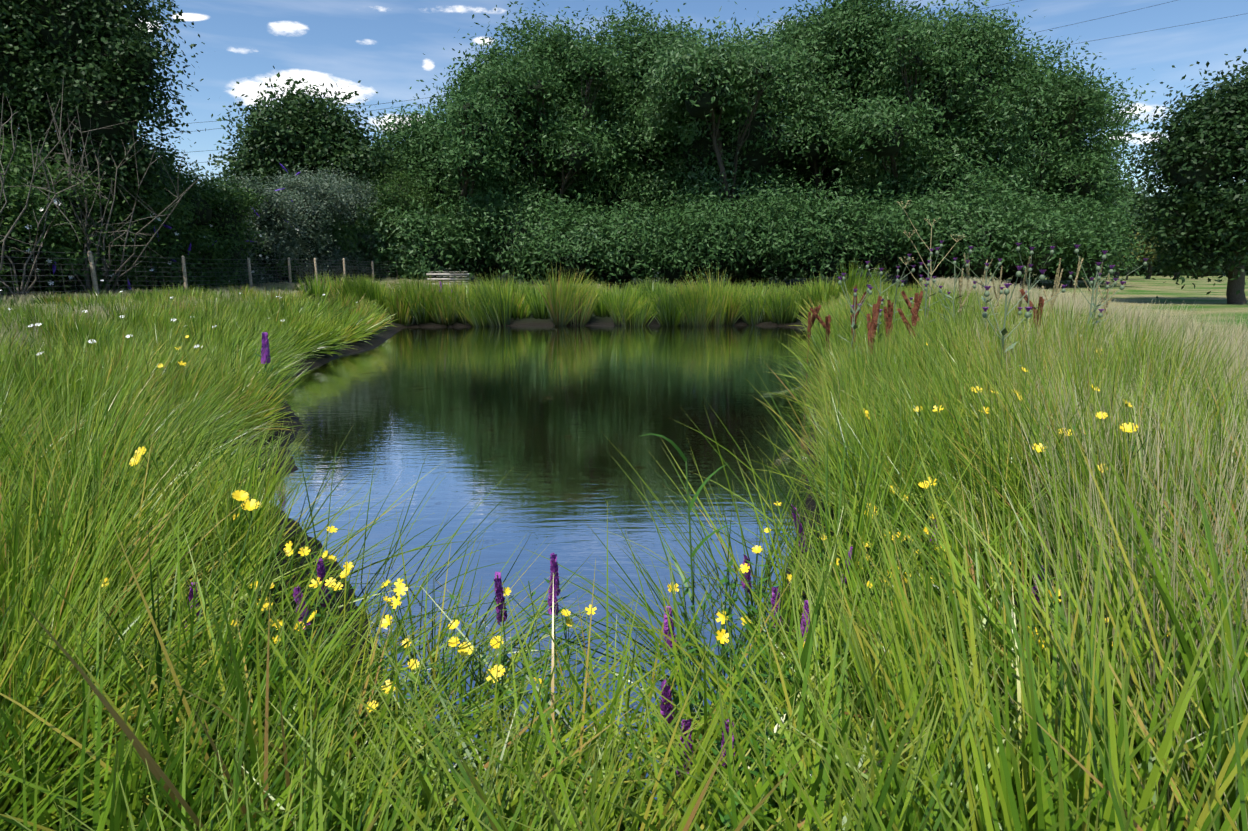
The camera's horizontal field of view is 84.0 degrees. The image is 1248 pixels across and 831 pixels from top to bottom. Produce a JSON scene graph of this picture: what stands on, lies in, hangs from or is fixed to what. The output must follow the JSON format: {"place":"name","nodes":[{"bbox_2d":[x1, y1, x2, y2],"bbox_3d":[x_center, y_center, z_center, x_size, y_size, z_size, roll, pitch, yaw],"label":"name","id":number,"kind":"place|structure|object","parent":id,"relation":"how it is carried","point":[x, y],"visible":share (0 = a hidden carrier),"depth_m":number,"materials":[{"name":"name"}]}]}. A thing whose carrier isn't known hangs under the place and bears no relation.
{"place":"outdoors","nodes":[
{"label":"outdoors","id":0,"kind":"place"},
{"bbox_2d":[256,325,815,828],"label":"pond water","id":1,"kind":"structure","parent":0,"point":[546,423],"depth_m":6.48,"materials":[{"name":"blue liquid"}]},
{"bbox_2d":[3,270,1247,830],"bbox_3d":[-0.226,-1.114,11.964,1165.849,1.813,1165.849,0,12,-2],"label":"ground","id":2,"kind":"structure","parent":0,"point":[1137,290],"depth_m":21.20,"materials":[{"name":"green plant"}]},
{"bbox_2d":[0,256,14,300],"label":"hedge shrub","id":3,"kind":"object","parent":2,"relation":"on","point":[5,292],"visible":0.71,"depth_m":17.95,"materials":[{"name":"green plant"}]},
{"bbox_2d":[0,156,53,256],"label":"hedge shrub","id":4,"kind":"object","parent":2,"relation":"on","point":[23,189],"visible":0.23,"depth_m":18.92,"materials":[{"name":"green plant"}]},
{"bbox_2d":[0,251,55,295],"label":"hedge shrub","id":5,"kind":"object","parent":2,"relation":"on","point":[3,290],"visible":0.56,"depth_m":18.89,"materials":[{"name":"green plant"}]},
{"bbox_2d":[0,129,60,196],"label":"hedge shrub","id":6,"kind":"object","parent":2,"relation":"on","point":[14,162],"visible":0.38,"depth_m":19.82,"materials":[{"name":"green plant"}]},
{"bbox_2d":[0,157,72,293],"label":"hedge shrub","id":7,"kind":"object","parent":2,"relation":"on","point":[19,191],"visible":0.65,"depth_m":18.83,"materials":[{"name":"green plant"}]},
{"bbox_2d":[0,266,78,294],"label":"hedge shrub","id":8,"kind":"object","parent":2,"relation":"on","point":[38,283],"visible":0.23,"depth_m":20.37,"materials":[{"name":"green plant"}]},
{"bbox_2d":[19,266,80,294],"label":"hedge shrub","id":9,"kind":"object","parent":2,"relation":"on","point":[29,284],"visible":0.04,"depth_m":20.89,"materials":[{"name":"green plant"}]},
{"bbox_2d":[5,155,94,229],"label":"hedge shrub","id":10,"kind":"object","parent":2,"relation":"on","point":[56,182],"depth_m":20.83,"materials":[{"name":"green plant"}]},
{"bbox_2d":[0,142,101,291],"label":"hedge shrub","id":11,"kind":"object","parent":2,"relation":"on","point":[21,150],"visible":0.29,"depth_m":20.20,"materials":[{"name":"green plant"}]},
{"bbox_2d":[0,182,109,294],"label":"hedge shrub","id":12,"kind":"object","parent":2,"relation":"on","point":[30,217],"visible":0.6,"depth_m":19.13,"materials":[{"name":"green plant"}]},
{"bbox_2d":[0,198,131,291],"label":"hedge shrub","id":13,"kind":"object","parent":2,"relation":"on","point":[40,262],"visible":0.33,"depth_m":19.79,"materials":[{"name":"green plant"}]},
{"bbox_2d":[3,156,129,231],"bbox_3d":[-17.559,-5.796,21.466,3.885,4.246,3.575,5,13,24],"label":"hedge shrub","id":14,"kind":"object","parent":2,"relation":"on","point":[66,201],"visible":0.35,"depth_m":21.12,"materials":[{"name":"green plant"}]},
{"bbox_2d":[47,206,99,263],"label":"hedge shrub","id":15,"kind":"object","parent":2,"relation":"on","point":[75,239],"depth_m":21.28,"materials":[{"name":"green plant"}]},
{"bbox_2d":[18,232,133,295],"bbox_3d":[-17.870,-4.442,21.548,4.171,3.258,4.085,0,12,-2],"label":"hedge shrub","id":16,"kind":"object","parent":2,"relation":"on","point":[73,288],"visible":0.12,"depth_m":21.26,"materials":[{"name":"green plant"}]},
{"bbox_2d":[38,167,159,221],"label":"hedge shrub","id":17,"kind":"object","parent":2,"relation":"on","point":[122,198],"visible":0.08,"depth_m":23.52,"materials":[{"name":"green plant"}]},
{"bbox_2d":[0,77,198,296],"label":"dead shrub branches","id":18,"kind":"object","parent":2,"relation":"on","point":[84,229],"visible":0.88,"depth_m":20.76,"materials":[{"name":"brown wood"}]},
{"bbox_2d":[58,153,147,225],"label":"hedge shrub","id":19,"kind":"object","parent":2,"relation":"on","point":[92,196],"visible":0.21,"depth_m":22.35,"materials":[{"name":"green plant"}]},
{"bbox_2d":[60,208,148,269],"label":"hedge shrub","id":20,"kind":"object","parent":2,"relation":"on","point":[107,240],"visible":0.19,"depth_m":21.98,"materials":[{"name":"green plant"}]},
{"bbox_2d":[0,0,209,242],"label":"tall tree","id":21,"kind":"object","parent":2,"relation":"on","point":[99,56],"visible":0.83,"depth_m":21.72,"materials":[{"name":"green plant"}]},
{"bbox_2d":[76,246,141,292],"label":"hedge shrub","id":22,"kind":"object","parent":2,"relation":"on","point":[112,263],"depth_m":23.10,"materials":[{"name":"green plant"}]},
{"bbox_2d":[69,226,158,291],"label":"hedge shrub","id":23,"kind":"object","parent":2,"relation":"on","point":[132,279],"visible":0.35,"depth_m":23.76,"materials":[{"name":"green plant"}]},
{"bbox_2d":[69,198,178,279],"bbox_3d":[-17.517,-5.989,23.381,4.161,3.989,4.734,-8,14,-34],"label":"hedge shrub","id":24,"kind":"object","parent":2,"relation":"on","point":[134,228],"visible":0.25,"depth_m":23.67,"materials":[{"name":"green plant"}]},
{"bbox_2d":[67,124,192,288],"bbox_3d":[-17.215,-7.218,24.483,3.811,5.963,3.571,11,17,43],"label":"tree","id":25,"kind":"object","parent":2,"relation":"on","point":[164,179],"visible":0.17,"depth_m":24.17,"materials":[{"name":"green plant"}]},
{"bbox_2d":[93,169,189,239],"bbox_3d":[-17.440,-6.698,24.794,4.270,4.819,4.259,0,12,-2],"label":"hedge shrub","id":26,"kind":"object","parent":2,"relation":"on","point":[159,201],"visible":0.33,"depth_m":24.26,"materials":[{"name":"green plant"}]},
{"bbox_2d":[128,218,187,267],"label":"hedge shrub","id":27,"kind":"object","parent":2,"relation":"on","point":[163,239],"visible":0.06,"depth_m":25.87,"materials":[{"name":"green plant"}]},
{"bbox_2d":[125,140,199,204],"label":"hedge shrub","id":28,"kind":"object","parent":2,"relation":"on","point":[176,176],"visible":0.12,"depth_m":26.47,"materials":[{"name":"green plant"}]},
{"bbox_2d":[124,227,204,290],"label":"hedge shrub","id":29,"kind":"object","parent":2,"relation":"on","point":[159,272],"visible":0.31,"depth_m":25.32,"materials":[{"name":"green plant"}]},
{"bbox_2d":[129,214,216,271],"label":"hedge shrub","id":30,"kind":"object","parent":2,"relation":"on","point":[184,237],"visible":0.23,"depth_m":26.84,"materials":[{"name":"green plant"}]},
{"bbox_2d":[135,172,220,241],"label":"hedge shrub","id":31,"kind":"object","parent":2,"relation":"on","point":[178,214],"visible":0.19,"depth_m":25.91,"materials":[{"name":"green plant"}]},
{"bbox_2d":[140,230,226,290],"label":"hedge shrub","id":32,"kind":"object","parent":2,"relation":"on","point":[188,279],"visible":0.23,"depth_m":26.55,"materials":[{"name":"green plant"}]},
{"bbox_2d":[0,250,397,298],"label":"fence","id":33,"kind":"object","parent":2,"relation":"on","point":[91,264],"visible":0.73,"depth_m":24.39,"materials":[{"name":"grey"}]},
{"bbox_2d":[167,239,238,289],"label":"hedge shrub","id":34,"kind":"object","parent":2,"relation":"on","point":[212,273],"visible":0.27,"depth_m":28.02,"materials":[{"name":"green plant"}]},
{"bbox_2d":[157,148,249,236],"bbox_3d":[-17.652,-7.746,28.191,4.188,5.429,4.594,3,12,15],"label":"hedge shrub","id":35,"kind":"object","parent":2,"relation":"on","point":[208,214],"visible":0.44,"depth_m":27.75,"materials":[{"name":"green plant"}]},
{"bbox_2d":[178,207,247,280],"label":"hedge shrub","id":36,"kind":"object","parent":2,"relation":"on","point":[224,243],"visible":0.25,"depth_m":27.98,"materials":[{"name":"green plant"}]},
{"bbox_2d":[182,165,274,286],"bbox_3d":[-17.309,-8.077,29.609,4.329,5.520,4.756,0,12,-2],"label":"hedge shrub","id":37,"kind":"object","parent":2,"relation":"on","point":[250,202],"visible":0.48,"depth_m":29.06,"materials":[{"name":"green plant"}]},
{"bbox_2d":[198,251,262,288],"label":"hedge shrub","id":38,"kind":"object","parent":2,"relation":"on","point":[231,269],"visible":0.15,"depth_m":30.08,"materials":[{"name":"green plant"}]},
{"bbox_2d":[191,197,275,263],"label":"hedge shrub","id":39,"kind":"object","parent":2,"relation":"on","point":[240,233],"visible":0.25,"depth_m":29.61,"materials":[{"name":"green plant"}]},
{"bbox_2d":[191,162,289,250],"bbox_3d":[-18.333,-8.835,32.368,5.089,5.720,5.322,10,15,38],"label":"tree","id":40,"kind":"object","parent":2,"relation":"on","point":[263,215],"visible":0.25,"depth_m":32.41,"materials":[{"name":"green plant"}]},
{"bbox_2d":[198,216,288,270],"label":"hedge shrub","id":41,"kind":"object","parent":2,"relation":"on","point":[260,242],"visible":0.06,"depth_m":32.27,"materials":[{"name":"green plant"}]},
{"bbox_2d":[220,255,286,286],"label":"hedge shrub","id":42,"kind":"object","parent":2,"relation":"on","point":[253,276],"visible":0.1,"depth_m":32.67,"materials":[{"name":"green plant"}]},
{"bbox_2d":[216,169,319,282],"bbox_3d":[-17.868,-9.257,34.486,5.572,5.742,4.888,-3,12,-16],"label":"hedge shrub","id":43,"kind":"object","parent":2,"relation":"on","point":[285,203],"visible":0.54,"depth_m":33.85,"materials":[{"name":"green plant"}]},
{"bbox_2d":[240,242,311,283],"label":"hedge shrub","id":44,"kind":"object","parent":2,"relation":"on","point":[273,272],"visible":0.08,"depth_m":35.15,"materials":[{"name":"green plant"}]},
{"bbox_2d":[245,203,313,276],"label":"hedge shrub","id":45,"kind":"object","parent":2,"relation":"on","point":[293,243],"visible":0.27,"depth_m":34.05,"materials":[{"name":"green plant"}]},
{"bbox_2d":[253,159,339,237],"bbox_3d":[-18.020,-10.438,37.828,5.030,6.640,4.852,9,15,36],"label":"hedge shrub","id":46,"kind":"object","parent":2,"relation":"on","point":[322,217],"visible":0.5,"depth_m":37.19,"materials":[{"name":"green plant"}]},
{"bbox_2d":[270,233,335,283],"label":"hedge shrub","id":47,"kind":"object","parent":2,"relation":"on","point":[283,278],"visible":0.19,"depth_m":36.83,"materials":[{"name":"green plant"}]},
{"bbox_2d":[194,66,413,191],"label":"oak tree","id":48,"kind":"object","parent":2,"relation":"on","point":[305,127],"visible":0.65,"depth_m":46.27,"materials":[{"name":"green plant"}]},
{"bbox_2d":[264,197,353,265],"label":"hedge shrub","id":49,"kind":"object","parent":2,"relation":"on","point":[315,237],"visible":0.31,"depth_m":37.54,"materials":[{"name":"green plant"}]},
{"bbox_2d":[262,166,368,229],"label":"hedge shrub","id":50,"kind":"object","parent":2,"relation":"on","point":[334,192],"visible":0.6,"depth_m":39.59,"materials":[{"name":"green plant"}]},
{"bbox_2d":[299,242,364,281],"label":"hedge shrub","id":51,"kind":"object","parent":2,"relation":"on","point":[337,259],"visible":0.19,"depth_m":40.93,"materials":[{"name":"green plant"}]},
{"bbox_2d":[298,161,383,251],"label":"hedge shrub","id":52,"kind":"object","parent":2,"relation":"on","point":[363,197],"visible":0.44,"depth_m":43.20,"materials":[{"name":"green plant"}]},
{"bbox_2d":[317,209,364,261],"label":"hedge shrub","id":53,"kind":"object","parent":2,"relation":"on","point":[339,229],"visible":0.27,"depth_m":41.20,"materials":[{"name":"green plant"}]},
{"bbox_2d":[335,247,389,280],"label":"hedge shrub","id":54,"kind":"object","parent":2,"relation":"on","point":[358,272],"visible":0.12,"depth_m":44.64,"materials":[{"name":"green plant"}]},
{"bbox_2d":[336,221,390,272],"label":"hedge shrub","id":55,"kind":"object","parent":2,"relation":"on","point":[364,248],"visible":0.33,"depth_m":44.91,"materials":[{"name":"green plant"}]},
{"bbox_2d":[352,211,391,258],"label":"hedge shrub","id":56,"kind":"object","parent":2,"relation":"on","point":[366,231],"visible":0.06,"depth_m":47.13,"materials":[{"name":"green plant"}]},
{"bbox_2d":[355,247,392,277],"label":"hedge shrub","id":57,"kind":"object","parent":2,"relation":"on","point":[374,267],"depth_m":46.97,"materials":[{"name":"green plant"}]},
{"bbox_2d":[346,169,409,234],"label":"tree","id":58,"kind":"object","parent":2,"relation":"on","point":[360,208],"visible":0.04,"depth_m":47.26,"materials":[{"name":"green plant"}]},
{"bbox_2d":[361,122,422,188],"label":"tree","id":59,"kind":"object","parent":2,"relation":"on","point":[385,150],"depth_m":54.56,"materials":[{"name":"green plant"}]},
{"bbox_2d":[362,235,426,279],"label":"hedge shrub","id":60,"kind":"object","parent":2,"relation":"on","point":[385,260],"visible":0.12,"depth_m":46.56,"materials":[{"name":"green plant"}]},
{"bbox_2d":[348,180,443,253],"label":"hedge shrub","id":61,"kind":"object","parent":2,"relation":"on","point":[384,223],"visible":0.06,"depth_m":46.69,"materials":[{"name":"green plant"}]},
{"bbox_2d":[359,162,448,218],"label":"hedge shrub","id":62,"kind":"object","parent":2,"relation":"on","point":[414,195],"visible":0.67,"depth_m":47.72,"materials":[{"name":"green plant"}]},
{"bbox_2d":[350,187,490,280],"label":"bush","id":63,"kind":"object","parent":2,"relation":"on","point":[417,254],"visible":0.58,"depth_m":46.42,"materials":[{"name":"green plant"}]},
{"bbox_2d":[426,273,468,286],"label":"bench","id":64,"kind":"object","parent":2,"relation":"on","point":[449,278],"visible":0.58,"depth_m":42.31,"materials":[{"name":"grey wood"}]},
{"bbox_2d":[348,71,569,283],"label":"willow tree","id":65,"kind":"object","parent":2,"relation":"on","point":[457,152],"visible":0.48,"depth_m":48.45,"materials":[{"name":"green plant"}]},
{"bbox_2d":[427,179,539,283],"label":"bush","id":66,"kind":"object","parent":2,"relation":"on","point":[482,268],"visible":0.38,"depth_m":49.48,"materials":[{"name":"green plant"}]},
{"bbox_2d":[438,177,597,283],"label":"bush","id":67,"kind":"object","parent":2,"relation":"on","point":[510,225],"visible":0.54,"depth_m":48.64,"materials":[{"name":"green plant"}]},
{"bbox_2d":[420,0,641,284],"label":"willow tree","id":68,"kind":"object","parent":2,"relation":"on","point":[561,65],"visible":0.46,"depth_m":52.15,"materials":[{"name":"green plant"}]},
{"bbox_2d":[486,184,645,285],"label":"bush","id":69,"kind":"object","parent":2,"relation":"on","point":[560,252],"visible":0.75,"depth_m":47.76,"materials":[{"name":"green plant"}]},
{"bbox_2d":[488,0,726,283],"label":"willow tree","id":70,"kind":"object","parent":2,"relation":"on","point":[610,184],"visible":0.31,"depth_m":55.13,"materials":[{"name":"green plant"}]},
{"bbox_2d":[0,164,1225,830],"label":"wildflowers","id":71,"kind":"object","parent":2,"relation":"on","point":[874,322],"visible":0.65,"depth_m":2.62,"materials":[{"name":"multicoloured"}]},
{"bbox_2d":[550,186,694,286],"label":"bush","id":72,"kind":"object","parent":2,"relation":"on","point":[617,218],"visible":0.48,"depth_m":48.55,"materials":[{"name":"green plant"}]},
{"bbox_2d":[0,259,1247,830],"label":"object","id":73,"kind":"object","parent":2,"relation":"on","point":[88,697],"visible":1,"depth_m":2.04,"materials":[{"name":"green plant"}]},
{"bbox_2d":[0,276,1247,830],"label":"meadow grass","id":74,"kind":"structure","parent":2,"relation":"on","point":[1188,326],"depth_m":2.75,"materials":[{"name":"green plant"}]},
{"bbox_2d":[609,179,770,286],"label":"bush","id":75,"kind":"object","parent":2,"relation":"on","point":[680,265],"visible":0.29,"depth_m":47.94,"materials":[{"name":"green plant"}]},
{"bbox_2d":[638,183,783,281],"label":"bush","id":76,"kind":"object","parent":2,"relation":"on","point":[723,237],"visible":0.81,"depth_m":46.80,"materials":[{"name":"green plant"}]},
{"bbox_2d":[606,1,870,285],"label":"willow tree","id":77,"kind":"object","parent":2,"relation":"on","point":[718,93],"visible":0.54,"depth_m":50.88,"materials":[{"name":"green plant"}]},
{"bbox_2d":[706,271,820,277],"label":"bush","id":78,"kind":"object","parent":2,"relation":"on","point":[775,276],"depth_m":110.21,"materials":[{"name":"green plant"}]},
{"bbox_2d":[712,173,862,285],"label":"bush","id":79,"kind":"object","parent":2,"relation":"on","point":[765,227],"visible":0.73,"depth_m":47.18,"materials":[{"name":"green plant"}]},
{"bbox_2d":[732,168,904,281],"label":"bush","id":80,"kind":"object","parent":2,"relation":"on","point":[830,261],"visible":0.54,"depth_m":47.22,"materials":[{"name":"green plant"}]},
{"bbox_2d":[733,0,938,283],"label":"willow tree","id":81,"kind":"object","parent":2,"relation":"on","point":[848,19],"visible":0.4,"depth_m":52.48,"materials":[{"name":"green plant"}]},
{"bbox_2d":[809,174,951,282],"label":"bush","id":82,"kind":"object","parent":2,"relation":"on","point":[889,251],"visible":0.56,"depth_m":47.32,"materials":[{"name":"green plant"}]},
{"bbox_2d":[850,175,997,288],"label":"bush","id":83,"kind":"object","parent":2,"relation":"on","point":[925,261],"visible":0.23,"depth_m":48.21,"materials":[{"name":"green plant"}]},
{"bbox_2d":[797,0,1083,285],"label":"willow tree","id":84,"kind":"object","parent":2,"relation":"on","point":[954,109],"visible":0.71,"depth_m":50.63,"materials":[{"name":"green plant"}]},
{"bbox_2d":[884,164,1080,278],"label":"bush","id":85,"kind":"object","parent":2,"relation":"on","point":[985,235],"visible":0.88,"depth_m":47.24,"materials":[{"name":"green plant"}]},
{"bbox_2d":[972,172,1110,288],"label":"bush","id":86,"kind":"object","parent":2,"relation":"on","point":[1046,242],"visible":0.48,"depth_m":48.62,"materials":[{"name":"green plant"}]},
{"bbox_2d":[951,30,1162,284],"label":"willow tree","id":87,"kind":"object","parent":2,"relation":"on","point":[1073,160],"visible":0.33,"depth_m":55.25,"materials":[{"name":"green plant"}]},
{"bbox_2d":[998,177,1163,286],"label":"bush","id":88,"kind":"object","parent":2,"relation":"on","point":[1089,263],"visible":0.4,"depth_m":51.29,"materials":[{"name":"green plant"}]},
{"bbox_2d":[1103,194,1145,274],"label":"distant tree","id":89,"kind":"object","parent":2,"relation":"on","point":[1127,210],"depth_m":81.50,"materials":[{"name":"green plant"}]},
{"bbox_2d":[1111,225,1161,279],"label":"tree","id":90,"kind":"object","parent":2,"relation":"on","point":[1140,256],"visible":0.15,"depth_m":69.05,"materials":[{"name":"green plant"}]},
{"bbox_2d":[1110,178,1168,277],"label":"distant tree","id":91,"kind":"object","parent":2,"relation":"on","point":[1116,274],"visible":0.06,"depth_m":84.06,"materials":[{"name":"green plant"}]},
{"bbox_2d":[1102,262,1179,275],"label":"bush","id":92,"kind":"object","parent":2,"relation":"on","point":[1140,271],"depth_m":122.78,"materials":[{"name":"green plant"}]},
{"bbox_2d":[1122,187,1182,278],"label":"distant tree","id":93,"kind":"object","parent":2,"relation":"on","point":[1148,271],"visible":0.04,"depth_m":89.08,"materials":[{"name":"green plant"}]},
{"bbox_2d":[1093,48,1247,303],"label":"tree","id":94,"kind":"object","parent":2,"relation":"on","point":[1200,157],"visible":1,"depth_m":25.88,"materials":[{"name":"green plant"}]},
{"bbox_2d":[1155,185,1247,275],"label":"horizon tree","id":95,"kind":"object","parent":2,"relation":"on","point":[1225,271],"visible":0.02,"depth_m":113.64,"materials":[{"name":"green plant"}]},
{"bbox_2d":[18,0,1247,267],"label":"sky","id":96,"kind":"structure","parent":0,"point":[381,44],"materials":[{"name":"blue"}]},
{"bbox_2d":[144,0,1247,164],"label":"power line cables","id":97,"kind":"object","parent":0,"point":[751,40],"visible":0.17,"depth_m":165.24,"materials":[{"name":"black metal"}]}
]}

